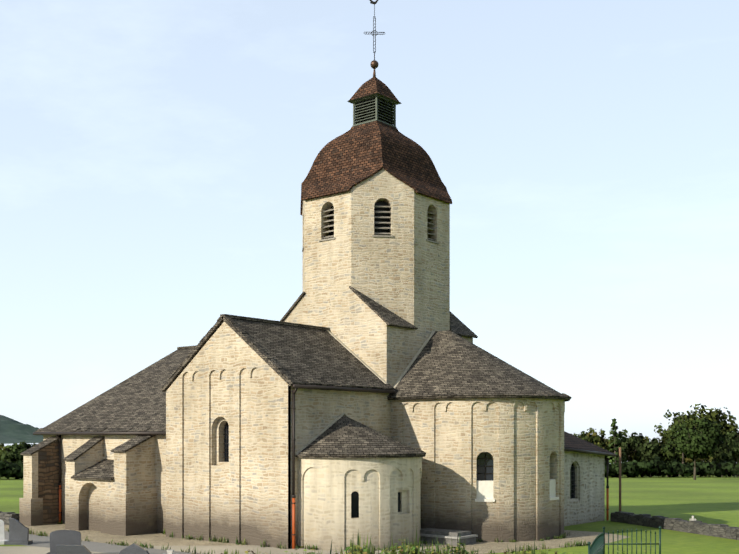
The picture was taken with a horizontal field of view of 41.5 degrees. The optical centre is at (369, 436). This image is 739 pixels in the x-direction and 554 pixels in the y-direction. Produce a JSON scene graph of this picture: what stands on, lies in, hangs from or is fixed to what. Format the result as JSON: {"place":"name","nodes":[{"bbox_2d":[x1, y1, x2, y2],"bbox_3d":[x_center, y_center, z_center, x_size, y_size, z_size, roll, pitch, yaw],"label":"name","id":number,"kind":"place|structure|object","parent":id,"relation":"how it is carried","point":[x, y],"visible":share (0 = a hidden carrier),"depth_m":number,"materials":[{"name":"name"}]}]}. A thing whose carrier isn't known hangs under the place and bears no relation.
{"place":"outdoors","nodes":[
{"label":"outdoors","id":0,"kind":"place"},
{"bbox_2d":[0,415,42,443],"bbox_3d":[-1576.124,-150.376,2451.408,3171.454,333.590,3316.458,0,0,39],"label":"hill","id":1,"kind":"structure","parent":0,"point":[12,431],"depth_m":2536.31,"materials":[{"name":"green plant"}]},
{"bbox_2d":[4,531,196,553],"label":"path","id":2,"kind":"structure","parent":0,"point":[41,541],"depth_m":36.16,"materials":[{"name":"beige gravel"}]},
{"bbox_2d":[43,435,165,535],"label":"walls","id":3,"kind":"structure","parent":0,"point":[138,501],"depth_m":41.06,"materials":[{"name":"stone"}]},
{"bbox_2d":[19,440,58,525],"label":"buttress","id":4,"kind":"structure","parent":3,"relation":"attached to","point":[39,503],"depth_m":44.98,"materials":[{"name":"stone"}]},
{"bbox_2d":[20,286,571,480],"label":"roofs","id":5,"kind":"structure","parent":3,"relation":"on","point":[449,364],"depth_m":39.73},
{"bbox_2d":[33,384,615,548],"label":"pipes","id":6,"kind":"object","parent":3,"relation":"attached to","point":[295,386],"visible":0.92,"depth_m":40.48,"materials":[{"name":"grey"}]},
{"bbox_2d":[4,524,628,553],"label":"gravel path","id":7,"kind":"structure","parent":0,"point":[157,539],"depth_m":38.09,"materials":[{"name":"beige gravel"}]},
{"bbox_2d":[65,475,113,533],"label":"wall","id":8,"kind":"structure","parent":7,"relation":"on","point":[92,504],"depth_m":42.29,"materials":[{"name":"stone"}]},
{"bbox_2d":[172,368,392,545],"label":"transept","id":9,"kind":"structure","parent":7,"relation":"on","point":[368,409],"depth_m":37.91,"materials":[{"name":"stone"}]},
{"bbox_2d":[295,330,434,454],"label":"flashings","id":10,"kind":"object","parent":9,"relation":"on","point":[377,375],"visible":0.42,"depth_m":40.84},
{"bbox_2d":[298,453,421,550],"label":"apse wall","id":11,"kind":"structure","parent":7,"relation":"on","point":[364,524],"depth_m":35.24,"materials":[{"name":"beige stone"}]},
{"bbox_2d":[166,322,564,548],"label":"church wall","id":12,"kind":"structure","parent":7,"relation":"on","point":[230,350],"depth_m":37.81,"materials":[{"name":"stone"}]},
{"bbox_2d":[283,169,472,385],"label":"tower","id":13,"kind":"structure","parent":7,"relation":"on","point":[403,272],"depth_m":41.66,"materials":[{"name":"stone"}]},
{"bbox_2d":[302,205,438,251],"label":"louvres","id":14,"kind":"object","parent":13,"relation":"attached to","point":[430,240],"visible":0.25,"depth_m":41.83,"materials":[{"name":"grey wood"}]},
{"bbox_2d":[300,120,451,214],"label":"dome","id":15,"kind":"structure","parent":13,"relation":"on","point":[353,156],"depth_m":43.15,"materials":[{"name":"tile"}]},
{"bbox_2d":[347,77,401,127],"bbox_3d":[0.228,-15.267,44.767,1.800,2.440,1.800,0,0,39],"label":"lantern","id":16,"kind":"object","parent":15,"relation":"on","point":[373,99],"visible":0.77,"depth_m":44.35,"materials":[{"name":"black"}]},
{"bbox_2d":[364,0,384,76],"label":"finial","id":17,"kind":"object","parent":16,"relation":"on","point":[374,64],"visible":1,"depth_m":44.75,"materials":[{"name":"grey metal"}]},
{"bbox_2d":[420,528,477,545],"bbox_3d":[2.776,3.968,37.587,2.500,0.670,1.250,0,0,39],"label":"apse tomb","id":18,"kind":"object","parent":7,"relation":"on","point":[429,535],"visible":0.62,"depth_m":37.04,"materials":[{"name":"grey stone"}]},
{"bbox_2d":[403,402,558,541],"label":"apse","id":19,"kind":"structure","parent":7,"relation":"on","point":[485,439],"depth_m":38.17,"materials":[{"name":"stone"}]},
{"bbox_2d":[0,475,738,553],"bbox_3d":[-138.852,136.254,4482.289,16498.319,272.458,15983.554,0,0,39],"label":"ground","id":20,"kind":"structure","parent":0,"point":[712,499],"depth_m":58.87,"materials":[{"name":"green plant"}]},
{"bbox_2d":[0,518,173,553],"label":"gravestones","id":21,"kind":"object","parent":20,"relation":"on","point":[65,541],"visible":0.96,"depth_m":33.10,"materials":[{"name":"stone"}]},
{"bbox_2d":[0,545,426,553],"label":"gravel","id":22,"kind":"structure","parent":20,"relation":"on","point":[45,550],"depth_m":34.91,"materials":[{"name":"beige gravel"}]},
{"bbox_2d":[6,521,645,553],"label":"plants","id":23,"kind":"object","parent":20,"relation":"on","point":[411,548],"visible":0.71,"depth_m":26.50,"materials":[{"name":"green plant"}]},
{"bbox_2d":[0,511,738,539],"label":"dry walls","id":24,"kind":"structure","parent":20,"relation":"on","point":[701,528],"depth_m":42.53,"materials":[{"name":"stone"}]},
{"bbox_2d":[0,403,738,479],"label":"trees","id":25,"kind":"object","parent":20,"relation":"on","point":[710,443],"visible":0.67,"depth_m":198.64,"materials":[{"name":"green plant"}]},
{"bbox_2d":[564,451,604,525],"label":"wall","id":26,"kind":"structure","parent":20,"relation":"on","point":[586,504],"depth_m":45.84,"materials":[{"name":"stone"}]},
{"bbox_2d":[619,447,620,510],"bbox_3d":[12.232,2.828,47.591,0.129,4.550,0.129,0,0,17],"label":"pole","id":27,"kind":"object","parent":20,"relation":"on","point":[619,478],"visible":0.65,"depth_m":47.54,"materials":[{"name":"brown wood"}]},
{"bbox_2d":[587,526,661,553],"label":"ironwork","id":28,"kind":"object","parent":20,"relation":"on","point":[598,544],"visible":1,"depth_m":29.17,"materials":[{"name":"green paint"}]},
{"bbox_2d":[0,0,738,461],"label":"sky","id":29,"kind":"structure","parent":0,"point":[156,156],"materials":[{"name":"blue"}]},
{"bbox_2d":[564,431,611,452],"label":"roof","id":30,"kind":"structure","parent":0,"point":[572,441],"depth_m":46.39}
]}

